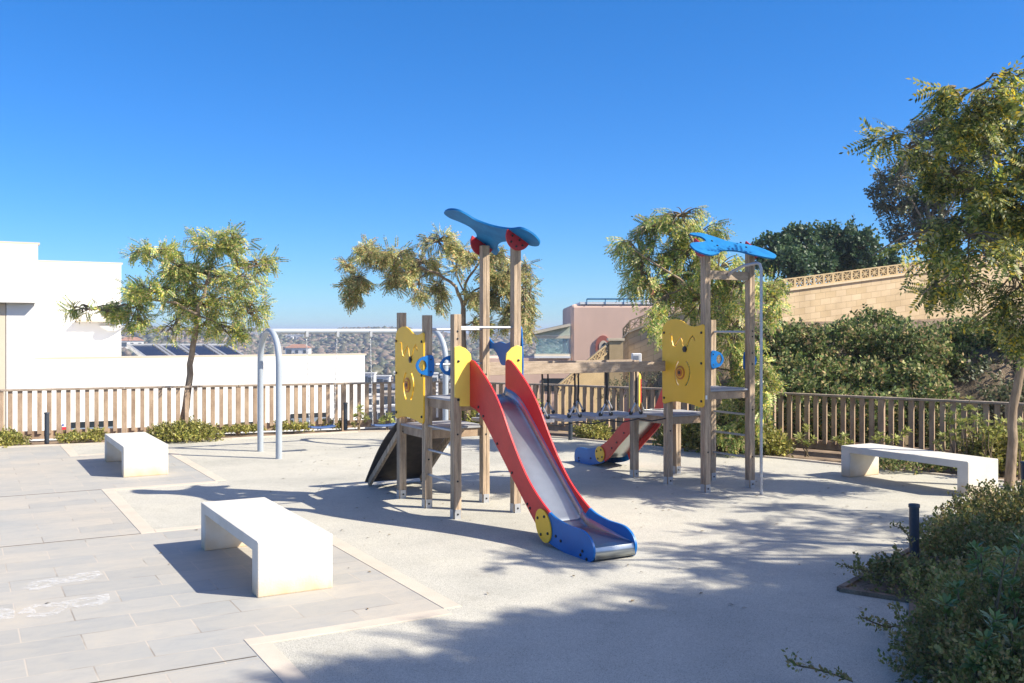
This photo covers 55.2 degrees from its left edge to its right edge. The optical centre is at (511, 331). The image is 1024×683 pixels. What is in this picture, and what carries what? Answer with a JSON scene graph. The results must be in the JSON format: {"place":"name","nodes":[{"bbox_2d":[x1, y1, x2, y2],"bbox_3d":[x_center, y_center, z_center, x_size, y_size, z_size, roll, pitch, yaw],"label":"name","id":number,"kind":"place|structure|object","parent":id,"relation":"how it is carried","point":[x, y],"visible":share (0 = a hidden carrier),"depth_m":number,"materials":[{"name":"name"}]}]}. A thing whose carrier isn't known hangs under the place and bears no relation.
{"place":"outdoors","nodes":[
{"label":"outdoors","id":0,"kind":"place"},
{"bbox_2d":[0,446,442,682],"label":"paving","id":1,"kind":"structure","parent":0,"point":[136,603],"depth_m":7.41,"materials":[{"name":"stone"}]},
{"bbox_2d":[3,489,256,682],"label":"paving joint","id":2,"kind":"object","parent":1,"relation":"on","point":[141,674],"visible":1,"depth_m":5.90,"materials":[{"name":"grey concrete"}]},
{"bbox_2d":[105,432,167,476],"bbox_3d":[-5.520,1.787,14.324,0.590,0.426,1.950,0,0,-29],"label":"concrete bench","id":3,"kind":"object","parent":1,"relation":"on","point":[137,454],"visible":1,"depth_m":13.56,"materials":[{"name":"white concrete"}]},
{"bbox_2d":[201,497,331,597],"bbox_3d":[-2.128,1.787,8.306,0.590,0.426,1.950,0,0,-29],"label":"concrete bench","id":4,"kind":"object","parent":1,"relation":"on","point":[291,552],"visible":1,"depth_m":7.58,"materials":[{"name":"white concrete"}]},
{"bbox_2d":[0,0,1023,333],"label":"sky","id":5,"kind":"structure","parent":0,"point":[316,126],"materials":[{"name":"blue"}]},
{"bbox_2d":[69,432,1020,682],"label":"ground","id":6,"kind":"structure","parent":0,"point":[539,614],"depth_m":8.49,"materials":[{"name":"concrete"}]},
{"bbox_2d":[60,445,460,682],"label":"border strip","id":7,"kind":"object","parent":6,"relation":"on","point":[279,664],"visible":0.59,"depth_m":7.21,"materials":[{"name":"concrete"}]},
{"bbox_2d":[257,328,447,458],"bbox_3d":[-2.663,0.976,16.521,2.989,2.049,1.179,0,0,-29],"label":"swing set","id":8,"kind":"object","parent":6,"relation":"on","point":[274,332],"visible":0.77,"depth_m":16.23,"materials":[{"name":"grey paint"}]},
{"bbox_2d":[45,439,904,608],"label":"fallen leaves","id":9,"kind":"object","parent":6,"relation":"on","point":[524,504],"visible":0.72,"depth_m":10.97,"materials":[{"name":"brown plant"}]},
{"bbox_2d":[365,208,636,561],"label":"play tower","id":10,"kind":"structure","parent":6,"relation":"on","point":[567,519],"depth_m":10.57,"materials":[{"name":"brown wood"}]},
{"bbox_2d":[471,360,665,425],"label":"hanging bridge","id":11,"kind":"structure","parent":10,"relation":"hanging from","point":[566,367],"depth_m":12.34,"materials":[{"name":"brown wood"}]},
{"bbox_2d":[0,430,1020,481],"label":"bed kerb","id":12,"kind":"structure","parent":6,"relation":"on","point":[912,471],"depth_m":16.98,"materials":[{"name":"concrete"}]},
{"bbox_2d":[3,428,1020,480],"bbox_3d":[-1.145,2.105,15.753,28.283,0.150,10.334,0,0,11],"label":"planting bed","id":13,"kind":"object","parent":6,"relation":"on","point":[824,455],"visible":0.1,"depth_m":17.36,"materials":[{"name":"plant"}]},
{"bbox_2d":[0,426,31,447],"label":"ground cover bush","id":14,"kind":"object","parent":13,"relation":"on","point":[11,437],"visible":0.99,"depth_m":17.00,"materials":[{"name":"green plant"}]},
{"bbox_2d":[44,412,49,443],"bbox_3d":[-8.248,1.720,17.348,0.091,0.560,0.091,0,0,0],"label":"bollard","id":15,"kind":"object","parent":13,"relation":"on","point":[46,427],"visible":0.97,"depth_m":17.32,"materials":[{"name":"metal"}]},
{"bbox_2d":[53,428,82,443],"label":"ground cover bush","id":16,"kind":"object","parent":13,"relation":"on","point":[70,437],"visible":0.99,"depth_m":17.42,"materials":[{"name":"green plant"}]},
{"bbox_2d":[77,425,109,442],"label":"ground cover bush","id":17,"kind":"object","parent":13,"relation":"on","point":[95,434],"visible":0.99,"depth_m":17.71,"materials":[{"name":"green plant"}]},
{"bbox_2d":[53,219,290,419],"bbox_3d":[-6.673,-0.047,18.948,4.595,4.216,2.396,0,0,0],"label":"feathery tree","id":18,"kind":"object","parent":13,"relation":"on","point":[178,270],"visible":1,"depth_m":18.67,"materials":[{"name":"green plant"}]},
{"bbox_2d":[142,415,226,442],"bbox_3d":[-5.981,1.836,17.815,1.473,0.569,1.126,0,0,0],"label":"ground cover bush","id":19,"kind":"object","parent":13,"relation":"on","point":[182,430],"visible":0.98,"depth_m":17.62,"materials":[{"name":"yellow plant"}]},
{"bbox_2d":[0,381,440,438],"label":"wooden fence","id":20,"kind":"object","parent":13,"relation":"on","point":[38,433],"visible":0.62,"depth_m":18.85,"materials":[{"name":"brown wood"}]},
{"bbox_2d":[221,422,266,433],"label":"ground cover bush","id":21,"kind":"object","parent":13,"relation":"on","point":[235,428],"visible":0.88,"depth_m":18.96,"materials":[{"name":"green plant"}]},
{"bbox_2d":[267,419,314,432],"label":"ground cover bush","id":22,"kind":"object","parent":13,"relation":"on","point":[294,426],"visible":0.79,"depth_m":19.36,"materials":[{"name":"green plant"}]},
{"bbox_2d":[317,418,341,429],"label":"ground cover bush","id":23,"kind":"object","parent":13,"relation":"on","point":[339,423],"visible":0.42,"depth_m":19.84,"materials":[{"name":"green plant"}]},
{"bbox_2d":[343,402,347,429],"bbox_3d":[-3.355,1.720,19.726,0.091,0.560,0.091,0,0,0],"label":"bollard","id":24,"kind":"object","parent":13,"relation":"on","point":[345,415],"visible":1,"depth_m":19.69,"materials":[{"name":"metal"}]},
{"bbox_2d":[350,404,370,430],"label":"whorled shrub","id":25,"kind":"object","parent":13,"relation":"on","point":[359,409],"visible":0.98,"depth_m":19.63,"materials":[{"name":"green plant"}]},
{"bbox_2d":[378,412,394,429],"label":"whorled shrub","id":26,"kind":"object","parent":13,"relation":"on","point":[384,418],"visible":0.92,"depth_m":19.63,"materials":[{"name":"green plant"}]},
{"bbox_2d":[331,222,543,419],"bbox_3d":[-1.540,-0.070,19.890,4.416,4.263,2.152,0,0,0],"label":"feathery tree","id":27,"kind":"object","parent":13,"relation":"on","point":[367,253],"visible":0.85,"depth_m":19.71,"materials":[{"name":"green plant"}]},
{"bbox_2d":[448,410,478,423],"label":"ground cover bush","id":28,"kind":"object","parent":13,"relation":"on","point":[473,413],"visible":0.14,"depth_m":19.86,"materials":[{"name":"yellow plant"}]},
{"bbox_2d":[573,419,612,439],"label":"ground cover bush","id":29,"kind":"object","parent":13,"relation":"on","point":[595,431],"visible":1,"depth_m":18.12,"materials":[{"name":"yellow plant"}]},
{"bbox_2d":[651,423,698,447],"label":"ground cover bush","id":30,"kind":"object","parent":13,"relation":"on","point":[685,430],"visible":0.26,"depth_m":16.73,"materials":[{"name":"green plant"}]},
{"bbox_2d":[603,205,794,457],"bbox_3d":[3.129,0.072,16.235,3.144,4.273,2.264,0,0,0],"label":"feathery tree","id":31,"kind":"object","parent":13,"relation":"on","point":[679,290],"visible":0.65,"depth_m":16.11,"materials":[{"name":"green plant"}]},
{"bbox_2d":[681,414,743,451],"bbox_3d":[3.475,1.669,16.325,1.314,0.873,0.997,0,0,0],"label":"ground cover bush","id":32,"kind":"object","parent":13,"relation":"on","point":[693,442],"visible":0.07,"depth_m":16.20,"materials":[{"name":"green plant"}]},
{"bbox_2d":[438,381,1023,457],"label":"wooden fence","id":33,"kind":"object","parent":13,"relation":"on","point":[824,443],"visible":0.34,"depth_m":16.15,"materials":[{"name":"brown wood"}]},
{"bbox_2d":[755,421,797,457],"bbox_3d":[4.202,1.770,15.869,0.778,0.651,0.960,0,0,24],"label":"ground cover bush","id":34,"kind":"object","parent":13,"relation":"on","point":[776,442],"visible":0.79,"depth_m":15.63,"materials":[{"name":"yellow plant"}]},
{"bbox_2d":[794,424,818,456],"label":"whorled shrub","id":35,"kind":"object","parent":13,"relation":"on","point":[806,428],"visible":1,"depth_m":15.57,"materials":[{"name":"green plant"}]},
{"bbox_2d":[830,431,854,450],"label":"whorled shrub","id":36,"kind":"object","parent":13,"relation":"on","point":[843,437],"visible":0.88,"depth_m":15.18,"materials":[{"name":"green plant"}]},
{"bbox_2d":[870,426,913,458],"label":"whorled shrub","id":37,"kind":"object","parent":13,"relation":"on","point":[888,438],"visible":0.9,"depth_m":14.90,"materials":[{"name":"green plant"}]},
{"bbox_2d":[879,457,956,474],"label":"ground cover bush","id":38,"kind":"object","parent":13,"relation":"on","point":[890,463],"visible":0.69,"depth_m":13.78,"materials":[{"name":"green plant"}]},
{"bbox_2d":[931,403,961,453],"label":"whorled shrub","id":39,"kind":"object","parent":13,"relation":"on","point":[953,437],"visible":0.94,"depth_m":14.25,"materials":[{"name":"green plant"}]},
{"bbox_2d":[952,395,981,455],"bbox_3d":[6.512,1.454,13.971,0.429,1.097,0.256,0,0,-13],"label":"whorled shrub","id":40,"kind":"object","parent":13,"relation":"on","point":[968,407],"visible":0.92,"depth_m":13.95,"materials":[{"name":"green plant"}]},
{"bbox_2d":[975,412,1006,457],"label":"whorled shrub","id":41,"kind":"object","parent":13,"relation":"on","point":[997,434],"visible":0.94,"depth_m":13.59,"materials":[{"name":"green plant"}]},
{"bbox_2d":[958,414,1023,474],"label":"ground cover bush","id":42,"kind":"object","parent":13,"relation":"on","point":[999,450],"visible":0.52,"depth_m":13.83,"materials":[{"name":"green plant"}]},
{"bbox_2d":[1017,417,1023,479],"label":"whorled shrub","id":43,"kind":"object","parent":13,"relation":"on","point":[1020,429],"visible":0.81,"depth_m":13.13,"materials":[{"name":"green plant"}]},
{"bbox_2d":[568,409,572,439],"bbox_3d":[1.073,1.720,17.985,0.091,0.560,0.091,0,0,0],"label":"bollard","id":44,"kind":"object","parent":6,"relation":"on","point":[570,431],"visible":0.65,"depth_m":17.95,"materials":[{"name":"metal"}]},
{"bbox_2d":[574,232,775,494],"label":"play tower","id":45,"kind":"structure","parent":6,"relation":"on","point":[628,440],"depth_m":12.48,"materials":[{"name":"brown wood"}]},
{"bbox_2d":[837,536,935,656],"bbox_3d":[3.717,1.990,8.833,0.766,0.045,6.173,0,0,31],"label":"kerb","id":46,"kind":"object","parent":6,"relation":"on","point":[843,587],"visible":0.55,"depth_m":7.39,"materials":[{"name":"concrete"}]},
{"bbox_2d":[848,543,976,677],"bbox_3d":[4.838,2.003,7.542,4.370,0.034,7.970,0,0,19],"label":"shrub bed","id":47,"kind":"object","parent":6,"relation":"on","point":[870,586],"visible":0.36,"depth_m":7.61,"materials":[{"name":"soil"}]},
{"bbox_2d":[908,503,919,559],"bbox_3d":[3.350,1.720,8.150,0.091,0.560,0.091,0,0,0],"label":"bollard","id":48,"kind":"object","parent":47,"relation":"on","point":[914,519],"visible":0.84,"depth_m":8.12,"materials":[{"name":"metal"}]},
{"bbox_2d":[847,478,1023,598],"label":"leaved shrub","id":49,"kind":"object","parent":47,"relation":"on","point":[958,529],"visible":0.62,"depth_m":8.12,"materials":[{"name":"green plant"}]},
{"bbox_2d":[835,560,873,575],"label":"stray shoot","id":50,"kind":"object","parent":49,"relation":"attached to","point":[856,568],"visible":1,"depth_m":7.40,"materials":[{"name":"green plant"}]},
{"bbox_2d":[890,520,915,546],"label":"stray shoot","id":51,"kind":"object","parent":49,"relation":"attached to","point":[905,530],"visible":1,"depth_m":7.90,"materials":[{"name":"green plant"}]},
{"bbox_2d":[933,502,965,511],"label":"stray shoot","id":52,"kind":"object","parent":49,"relation":"attached to","point":[941,506],"visible":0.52,"depth_m":8.99,"materials":[{"name":"green plant"}]},
{"bbox_2d":[867,540,1023,682],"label":"leaved shrub","id":53,"kind":"object","parent":47,"relation":"on","point":[936,639],"visible":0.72,"depth_m":5.53,"materials":[{"name":"green plant"}]},
{"bbox_2d":[781,647,852,681],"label":"stray shoot","id":54,"kind":"object","parent":53,"relation":"attached to","point":[844,675],"visible":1,"depth_m":5.39,"materials":[{"name":"green plant"}]},
{"bbox_2d":[856,608,901,633],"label":"stray shoot","id":55,"kind":"object","parent":53,"relation":"attached to","point":[878,624],"visible":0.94,"depth_m":6.01,"materials":[{"name":"green plant"}]},
{"bbox_2d":[930,579,965,674],"bbox_3d":[2.511,1.713,5.613,0.182,0.584,0.398,0,0,31],"label":"whorled shrub","id":56,"kind":"object","parent":47,"relation":"on","point":[946,598],"visible":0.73,"depth_m":5.58,"materials":[{"name":"green plant"}]},
{"bbox_2d":[927,479,1023,525],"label":"leaved shrub","id":57,"kind":"object","parent":47,"relation":"on","point":[986,495],"visible":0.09,"depth_m":9.87,"materials":[{"name":"green plant"}]},
{"bbox_2d":[963,540,996,639],"bbox_3d":[2.787,1.633,5.872,0.158,0.738,0.261,0,0,0],"label":"whorled shrub","id":58,"kind":"object","parent":47,"relation":"on","point":[978,552],"visible":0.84,"depth_m":5.87,"materials":[{"name":"green plant"}]},
{"bbox_2d":[960,607,1023,677],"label":"whorled shrub","id":59,"kind":"object","parent":47,"relation":"on","point":[993,626],"visible":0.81,"depth_m":4.84,"materials":[{"name":"green plant"}]},
{"bbox_2d":[980,533,1023,647],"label":"whorled shrub","id":60,"kind":"object","parent":47,"relation":"on","point":[1013,596],"visible":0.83,"depth_m":5.50,"materials":[{"name":"green plant"}]},
{"bbox_2d":[1020,461,1023,485],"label":"bollard","id":61,"kind":"object","parent":47,"relation":"on","point":[1022,469],"visible":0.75,"depth_m":10.78,"materials":[{"name":"metal"}]},
{"bbox_2d":[841,443,997,496],"bbox_3d":[5.271,1.787,12.782,0.590,0.426,1.950,0,0,-29],"label":"concrete bench","id":62,"kind":"object","parent":6,"relation":"on","point":[857,460],"visible":0.86,"depth_m":12.55,"materials":[{"name":"white concrete"}]},
{"bbox_2d":[839,55,1023,486],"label":"feathery tree","id":63,"kind":"object","parent":6,"relation":"on","point":[996,232],"visible":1,"depth_m":11.21,"materials":[{"name":"green plant"}]},
{"bbox_2d":[121,314,1023,451],"bbox_3d":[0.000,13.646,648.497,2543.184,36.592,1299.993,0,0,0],"label":"terrain","id":64,"kind":"structure","parent":0,"point":[962,389],"depth_m":18.97,"materials":[{"name":"green plant"}]},
{"bbox_2d":[121,337,143,348],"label":"hillside house","id":65,"kind":"structure","parent":64,"relation":"on","point":[125,341],"depth_m":430.21,"materials":[{"name":"paint"}]},
{"bbox_2d":[121,342,126,346],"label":"window","id":66,"kind":"structure","parent":65,"relation":"in","point":[123,344],"depth_m":428.38,"materials":[{"name":"blue glass"}]},
{"bbox_2d":[0,241,366,440],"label":"white house","id":67,"kind":"structure","parent":64,"relation":"on","point":[41,346],"depth_m":24.92,"materials":[{"name":"paint"}]},
{"bbox_2d":[71,421,112,429],"bbox_3d":[-10.091,2.335,23.617,1.001,0.310,0.041,0,0,-29],"label":"window","id":68,"kind":"structure","parent":67,"relation":"in","point":[101,423],"depth_m":23.59,"materials":[{"name":"grey glass"}]},
{"bbox_2d":[127,344,171,355],"bbox_3d":[-9.690,0.629,26.212,1.266,0.578,0.673,0,0,39],"label":"solar panel","id":69,"kind":"object","parent":67,"relation":"on","point":[147,350],"visible":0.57,"depth_m":26.24,"materials":[{"name":"blue glass"}]},
{"bbox_2d":[157,344,188,354],"bbox_3d":[-9.098,0.632,26.547,1.200,0.572,0.505,0,0,39],"label":"solar panel","id":70,"kind":"object","parent":67,"relation":"on","point":[174,350],"visible":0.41,"depth_m":26.61,"materials":[{"name":"blue glass"}]},
{"bbox_2d":[180,344,221,354],"bbox_3d":[-8.517,0.634,26.877,1.255,0.568,0.645,0,0,39],"label":"solar panel","id":71,"kind":"object","parent":67,"relation":"on","point":[202,349],"visible":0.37,"depth_m":26.93,"materials":[{"name":"blue glass"}]},
{"bbox_2d":[207,344,243,354],"bbox_3d":[-7.932,0.637,27.208,1.201,0.562,0.507,0,0,39],"label":"solar panel","id":72,"kind":"object","parent":67,"relation":"on","point":[228,350],"visible":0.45,"depth_m":27.24,"materials":[{"name":"blue glass"}]},
{"bbox_2d":[291,412,325,421],"bbox_3d":[-5.445,2.337,26.246,0.983,0.269,0.041,0,0,-29],"label":"window","id":73,"kind":"structure","parent":67,"relation":"in","point":[315,414],"depth_m":26.21,"materials":[{"name":"grey glass"}]},
{"bbox_2d":[273,344,291,353],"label":"hillside house","id":74,"kind":"structure","parent":64,"relation":"on","point":[283,346],"depth_m":449.81,"materials":[{"name":"white paint"}]},
{"bbox_2d":[286,335,303,338],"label":"hillside house","id":75,"kind":"structure","parent":64,"relation":"on","point":[295,336],"depth_m":589.92,"materials":[{"name":"white paint"}]},
{"bbox_2d":[285,344,311,353],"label":"hillside house","id":76,"kind":"structure","parent":64,"relation":"on","point":[296,348],"depth_m":420.00,"materials":[{"name":"paint"}]},
{"bbox_2d":[286,349,291,353],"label":"window","id":77,"kind":"structure","parent":76,"relation":"in","point":[288,351],"depth_m":419.89,"materials":[{"name":"glass"}]},
{"bbox_2d":[121,325,562,380],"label":"town","id":78,"kind":"object","parent":64,"relation":"on","point":[382,349],"visible":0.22,"depth_m":502.17,"materials":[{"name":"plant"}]},
{"bbox_2d":[365,372,376,381],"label":"apartment block","id":79,"kind":"structure","parent":64,"relation":"on","point":[368,375],"depth_m":251.81,"materials":[{"name":"white paint"}]},
{"bbox_2d":[369,393,379,404],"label":"apartment block","id":80,"kind":"structure","parent":64,"relation":"on","point":[378,399],"depth_m":195.51,"materials":[{"name":"white paint"}]},
{"bbox_2d":[369,384,379,392],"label":"apartment block","id":81,"kind":"structure","parent":64,"relation":"on","point":[378,387],"depth_m":219.02,"materials":[{"name":"white paint"}]},
{"bbox_2d":[365,405,386,428],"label":"apartment block","id":82,"kind":"structure","parent":64,"relation":"on","point":[378,411],"depth_m":169.98,"materials":[{"name":"white paint"}]},
{"bbox_2d":[376,375,391,381],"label":"apartment block","id":83,"kind":"structure","parent":64,"relation":"on","point":[383,378],"depth_m":260.46,"materials":[{"name":"white paint"}]},
{"bbox_2d":[384,391,394,404],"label":"apartment block","id":84,"kind":"structure","parent":64,"relation":"on","point":[386,397],"depth_m":197.25,"materials":[{"name":"white paint"}]},
{"bbox_2d":[384,396,393,404],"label":"window","id":85,"kind":"structure","parent":84,"relation":"in","point":[385,397],"depth_m":197.23,"materials":[{"name":"grey glass"}]},
{"bbox_2d":[384,384,394,390],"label":"apartment block","id":86,"kind":"structure","parent":64,"relation":"on","point":[386,387],"depth_m":219.86,"materials":[{"name":"grey paint"}]},
{"bbox_2d":[385,404,408,427],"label":"apartment block","id":87,"kind":"structure","parent":64,"relation":"on","point":[393,409],"depth_m":164.40,"materials":[{"name":"white paint"}]},
{"bbox_2d":[432,372,438,380],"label":"apartment block","id":88,"kind":"structure","parent":64,"relation":"on","point":[435,376],"depth_m":249.35,"materials":[{"name":"white paint"}]},
{"bbox_2d":[440,374,449,380],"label":"apartment block","id":89,"kind":"structure","parent":64,"relation":"on","point":[441,378],"depth_m":256.76,"materials":[{"name":"white paint"}]},
{"bbox_2d":[558,342,608,431],"bbox_3d":[2.177,2.612,29.734,1.753,4.550,0.162,0,0,-21],"label":"stair balustrade","id":90,"kind":"object","parent":64,"relation":"on","point":[591,378],"visible":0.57,"depth_m":29.76,"materials":[{"name":"beige paint"}]},
{"bbox_2d":[490,298,698,430],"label":"pink house","id":91,"kind":"structure","parent":64,"relation":"on","point":[586,329],"depth_m":36.60,"materials":[{"name":"paint"}]},
{"bbox_2d":[599,340,606,352],"bbox_3d":[3.417,0.589,36.519,0.340,0.480,0.036,0,0,0],"label":"round window","id":92,"kind":"structure","parent":91,"relation":"in","point":[602,343],"depth_m":36.53,"materials":[{"name":"white glass"}]},
{"bbox_2d":[607,338,624,434],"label":"gate pillar","id":93,"kind":"structure","parent":64,"relation":"on","point":[615,348],"depth_m":29.90,"materials":[{"name":"beige paint"}]},
{"bbox_2d":[631,353,641,360],"bbox_3d":[3.497,1.735,27.494,0.260,2.221,0.271,0,0,0],"label":"vent box","id":94,"kind":"object","parent":64,"relation":"on","point":[636,356],"visible":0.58,"depth_m":27.37,"materials":[{"name":"white paint"}]},
{"bbox_2d":[595,370,730,408],"bbox_3d":[3.692,1.058,24.180,3.341,1.810,9.202,0,0,5],"label":"dry shrub","id":95,"kind":"object","parent":64,"relation":"on","point":[623,383],"visible":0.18,"depth_m":23.95,"materials":[{"name":"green plant"}]},
{"bbox_2d":[751,220,839,281],"bbox_3d":[9.820,-2.045,34.061,3.302,3.888,2.921,0,0,0],"label":"background tree","id":96,"kind":"object","parent":64,"relation":"on","point":[796,250],"visible":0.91,"depth_m":33.86,"materials":[{"name":"green plant"}]},
{"bbox_2d":[622,252,1023,381],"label":"block wall","id":97,"kind":"structure","parent":64,"relation":"on","point":[831,299],"depth_m":30.98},
{"bbox_2d":[813,215,904,281],"bbox_3d":[12.568,-2.276,36.009,3.228,3.944,3.596,0,0,35],"label":"background tree","id":98,"kind":"object","parent":64,"relation":"on","point":[851,243],"visible":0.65,"depth_m":35.14,"materials":[{"name":"green plant"}]},
{"bbox_2d":[755,302,1018,449],"bbox_3d":[7.458,0.829,18.731,6.291,2.875,5.257,0,0,0],"label":"ivy","id":99,"kind":"object","parent":64,"relation":"on","point":[812,365],"visible":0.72,"depth_m":18.92,"materials":[{"name":"green plant"}]},
{"bbox_2d":[863,112,1014,249],"bbox_3d":[16.291,-4.544,37.275,6.286,7.954,3.303,0,0,0],"label":"airy tree","id":100,"kind":"object","parent":64,"relation":"on","point":[906,206],"visible":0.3,"depth_m":36.79,"materials":[{"name":"green plant"}]},
{"bbox_2d":[950,341,1023,427],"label":"dry creeper","id":101,"kind":"object","parent":64,"relation":"on","point":[1004,395],"visible":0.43,"depth_m":17.80,"materials":[{"name":"grey plant"}]}
]}

